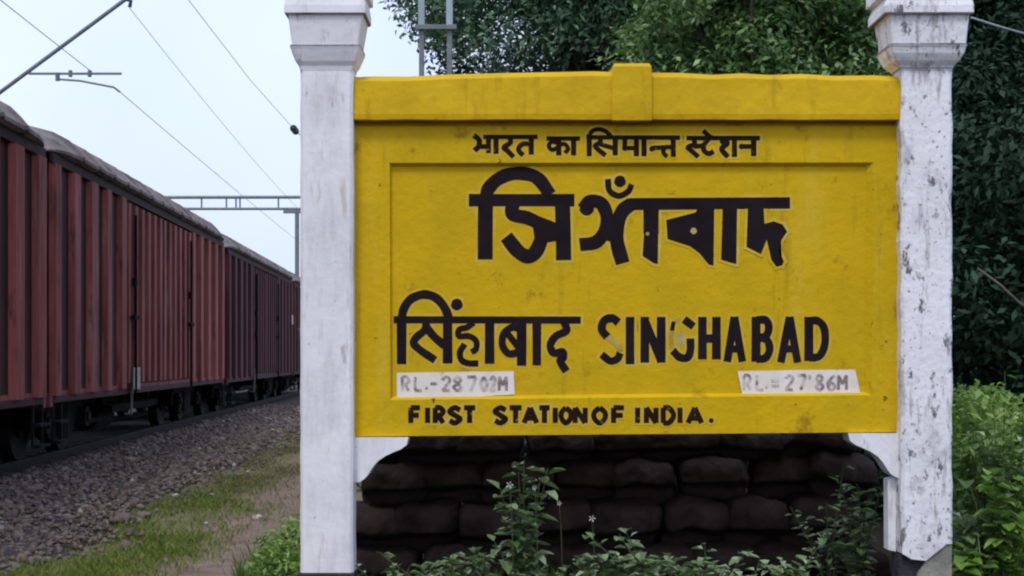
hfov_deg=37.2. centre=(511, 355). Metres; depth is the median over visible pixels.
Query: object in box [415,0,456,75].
steel frame
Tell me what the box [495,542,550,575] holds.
stone block
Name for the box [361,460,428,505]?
stone block
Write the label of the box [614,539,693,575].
stone block
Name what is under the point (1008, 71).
leafy tree
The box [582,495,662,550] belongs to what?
stone block
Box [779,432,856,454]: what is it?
stone block
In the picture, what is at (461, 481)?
stone block
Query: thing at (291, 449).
dry grass
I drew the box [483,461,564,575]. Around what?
leafy weed
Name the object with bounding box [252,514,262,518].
loose stone
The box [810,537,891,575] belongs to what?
stone block
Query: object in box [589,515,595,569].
wild flower
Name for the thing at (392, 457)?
stone block
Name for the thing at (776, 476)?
stone block
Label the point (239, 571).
long grass
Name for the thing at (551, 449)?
stone block
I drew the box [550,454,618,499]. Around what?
stone block
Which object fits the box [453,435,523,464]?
stone block
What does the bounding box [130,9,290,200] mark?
catenary wire
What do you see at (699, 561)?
leafy weed
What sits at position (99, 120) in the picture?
sky
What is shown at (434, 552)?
stone block
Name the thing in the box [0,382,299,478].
railway track
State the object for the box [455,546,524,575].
leafy weed
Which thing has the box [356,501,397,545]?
stone block
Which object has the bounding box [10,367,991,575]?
ground
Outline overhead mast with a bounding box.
[0,0,132,94]
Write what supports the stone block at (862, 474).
on the stone block at (806, 504)
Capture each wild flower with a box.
[507,481,513,575]
[532,487,538,575]
[557,501,562,575]
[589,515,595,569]
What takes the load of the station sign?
on the ground at (209, 569)
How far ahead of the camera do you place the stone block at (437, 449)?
9.47 m
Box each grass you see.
[0,453,300,575]
[50,429,361,567]
[229,534,300,575]
[362,560,861,575]
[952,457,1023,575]
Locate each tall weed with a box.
[954,426,984,542]
[987,371,1021,509]
[1004,406,1023,567]
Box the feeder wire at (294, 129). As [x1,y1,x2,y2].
[189,1,299,134]
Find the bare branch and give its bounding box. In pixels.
[977,268,1023,307]
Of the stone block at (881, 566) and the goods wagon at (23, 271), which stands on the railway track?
the goods wagon at (23, 271)
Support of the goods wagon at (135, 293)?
on the railway track
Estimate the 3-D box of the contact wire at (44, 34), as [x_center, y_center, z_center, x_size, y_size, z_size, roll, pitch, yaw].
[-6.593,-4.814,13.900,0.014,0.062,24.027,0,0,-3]
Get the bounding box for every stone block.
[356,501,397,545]
[356,544,422,575]
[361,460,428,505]
[379,451,399,461]
[391,497,460,553]
[397,436,461,462]
[421,541,494,575]
[423,461,483,503]
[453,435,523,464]
[458,499,535,548]
[479,457,553,504]
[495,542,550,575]
[526,434,594,463]
[529,496,590,543]
[546,542,615,575]
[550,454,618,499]
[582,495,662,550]
[591,434,661,460]
[612,456,675,503]
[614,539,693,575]
[642,433,720,462]
[656,492,729,542]
[674,453,749,499]
[684,539,755,575]
[715,433,784,460]
[718,494,791,545]
[746,453,814,499]
[748,539,812,575]
[777,492,860,547]
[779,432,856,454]
[803,449,878,500]
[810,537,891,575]
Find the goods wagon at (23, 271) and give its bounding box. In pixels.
[0,101,50,447]
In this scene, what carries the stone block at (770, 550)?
on the ground at (209, 569)
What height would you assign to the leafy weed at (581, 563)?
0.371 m
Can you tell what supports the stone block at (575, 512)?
on the stone block at (558, 556)
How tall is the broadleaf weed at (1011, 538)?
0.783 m
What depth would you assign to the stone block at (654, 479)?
9.45 m
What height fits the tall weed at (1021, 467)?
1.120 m
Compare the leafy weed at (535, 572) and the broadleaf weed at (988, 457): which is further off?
the broadleaf weed at (988, 457)
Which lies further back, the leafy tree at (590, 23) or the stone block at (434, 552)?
the leafy tree at (590, 23)
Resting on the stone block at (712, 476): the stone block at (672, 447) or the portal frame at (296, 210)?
the stone block at (672, 447)
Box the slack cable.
[970,17,1023,33]
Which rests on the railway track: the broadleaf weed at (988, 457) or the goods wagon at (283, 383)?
the goods wagon at (283, 383)
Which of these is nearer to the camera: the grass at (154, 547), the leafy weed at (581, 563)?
the leafy weed at (581, 563)
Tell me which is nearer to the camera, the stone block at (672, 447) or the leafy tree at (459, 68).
the stone block at (672, 447)
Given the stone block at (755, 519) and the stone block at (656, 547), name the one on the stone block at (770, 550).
the stone block at (755, 519)
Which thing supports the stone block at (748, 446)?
on the stone block at (776, 476)
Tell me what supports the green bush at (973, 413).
on the ground at (209, 569)
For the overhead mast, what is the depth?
25.98 m
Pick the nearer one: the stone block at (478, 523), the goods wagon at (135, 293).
the stone block at (478, 523)
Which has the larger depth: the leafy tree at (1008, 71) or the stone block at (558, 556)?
the leafy tree at (1008, 71)
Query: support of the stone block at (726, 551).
on the ground at (209, 569)
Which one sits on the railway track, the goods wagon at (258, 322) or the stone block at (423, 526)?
the goods wagon at (258, 322)
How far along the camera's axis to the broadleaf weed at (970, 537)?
8.85 m
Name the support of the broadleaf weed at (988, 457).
on the ground at (209, 569)
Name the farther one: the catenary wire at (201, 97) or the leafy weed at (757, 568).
the catenary wire at (201, 97)
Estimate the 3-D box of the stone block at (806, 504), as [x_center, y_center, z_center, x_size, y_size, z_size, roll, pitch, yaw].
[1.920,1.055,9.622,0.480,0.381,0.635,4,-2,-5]
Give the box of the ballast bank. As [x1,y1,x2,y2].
[0,385,299,570]
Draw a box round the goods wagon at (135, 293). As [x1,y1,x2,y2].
[0,126,226,461]
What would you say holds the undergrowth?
on the ground at (209, 569)
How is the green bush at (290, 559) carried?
on the ground at (209, 569)
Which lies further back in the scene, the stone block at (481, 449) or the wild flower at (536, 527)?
the stone block at (481, 449)
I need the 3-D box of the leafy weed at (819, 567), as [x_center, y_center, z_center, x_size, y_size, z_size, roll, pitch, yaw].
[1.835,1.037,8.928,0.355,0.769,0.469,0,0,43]
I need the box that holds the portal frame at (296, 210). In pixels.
[165,195,300,275]
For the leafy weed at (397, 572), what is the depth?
8.19 m
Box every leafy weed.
[355,563,473,575]
[376,552,482,575]
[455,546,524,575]
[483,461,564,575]
[530,562,573,575]
[572,552,673,575]
[582,528,719,575]
[664,543,759,575]
[707,541,825,575]
[737,561,778,575]
[785,465,864,575]
[808,476,883,575]
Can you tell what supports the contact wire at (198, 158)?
attached to the overhead mast
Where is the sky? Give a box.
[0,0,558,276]
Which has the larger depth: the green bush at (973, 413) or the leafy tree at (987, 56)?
the leafy tree at (987, 56)
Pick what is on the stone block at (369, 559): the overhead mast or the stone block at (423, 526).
the stone block at (423, 526)
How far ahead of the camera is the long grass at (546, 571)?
8.85 m
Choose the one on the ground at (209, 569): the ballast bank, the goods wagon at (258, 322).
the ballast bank
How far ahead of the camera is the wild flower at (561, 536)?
8.13 m
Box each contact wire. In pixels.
[0,0,91,71]
[120,92,299,242]
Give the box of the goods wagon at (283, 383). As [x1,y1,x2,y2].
[269,271,300,397]
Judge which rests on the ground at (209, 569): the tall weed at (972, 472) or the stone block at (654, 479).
the tall weed at (972, 472)
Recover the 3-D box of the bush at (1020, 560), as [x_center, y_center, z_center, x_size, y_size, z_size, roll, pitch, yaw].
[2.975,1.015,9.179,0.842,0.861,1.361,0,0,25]
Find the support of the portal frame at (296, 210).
on the ground at (209, 569)
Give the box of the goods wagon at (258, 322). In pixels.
[116,234,293,415]
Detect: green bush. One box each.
[235,512,300,575]
[951,379,1023,575]
[952,390,1021,525]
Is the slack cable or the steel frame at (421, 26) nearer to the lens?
the slack cable
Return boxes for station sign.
[284,0,973,575]
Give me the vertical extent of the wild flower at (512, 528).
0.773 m
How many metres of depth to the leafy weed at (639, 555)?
8.20 m
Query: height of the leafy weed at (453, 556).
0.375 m
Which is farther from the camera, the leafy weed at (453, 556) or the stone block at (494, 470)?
the stone block at (494, 470)
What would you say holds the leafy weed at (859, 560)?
on the ground at (209, 569)
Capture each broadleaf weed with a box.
[952,510,1005,575]
[952,541,1010,575]
[953,426,1023,559]
[974,468,1023,575]
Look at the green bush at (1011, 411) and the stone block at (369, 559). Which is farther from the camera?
the green bush at (1011, 411)
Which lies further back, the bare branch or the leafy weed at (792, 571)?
the bare branch
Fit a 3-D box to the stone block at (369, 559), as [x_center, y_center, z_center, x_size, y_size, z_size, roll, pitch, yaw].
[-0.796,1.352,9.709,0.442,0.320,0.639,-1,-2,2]
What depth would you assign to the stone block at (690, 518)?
9.41 m
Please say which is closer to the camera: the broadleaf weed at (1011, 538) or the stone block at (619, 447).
the broadleaf weed at (1011, 538)
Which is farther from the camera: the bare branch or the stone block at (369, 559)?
the bare branch
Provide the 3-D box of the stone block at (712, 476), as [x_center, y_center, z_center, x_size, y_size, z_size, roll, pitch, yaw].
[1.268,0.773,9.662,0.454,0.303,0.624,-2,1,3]
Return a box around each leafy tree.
[377,0,728,74]
[397,0,718,74]
[596,0,892,75]
[696,0,1023,486]
[853,0,1023,413]
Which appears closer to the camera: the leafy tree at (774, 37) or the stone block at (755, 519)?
the stone block at (755, 519)
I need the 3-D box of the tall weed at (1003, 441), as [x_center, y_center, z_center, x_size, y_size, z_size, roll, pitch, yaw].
[2.966,0.755,9.141,0.208,1.330,0.156,0,0,25]
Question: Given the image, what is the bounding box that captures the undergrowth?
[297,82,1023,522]
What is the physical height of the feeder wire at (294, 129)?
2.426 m
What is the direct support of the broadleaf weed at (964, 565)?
on the ground at (209, 569)

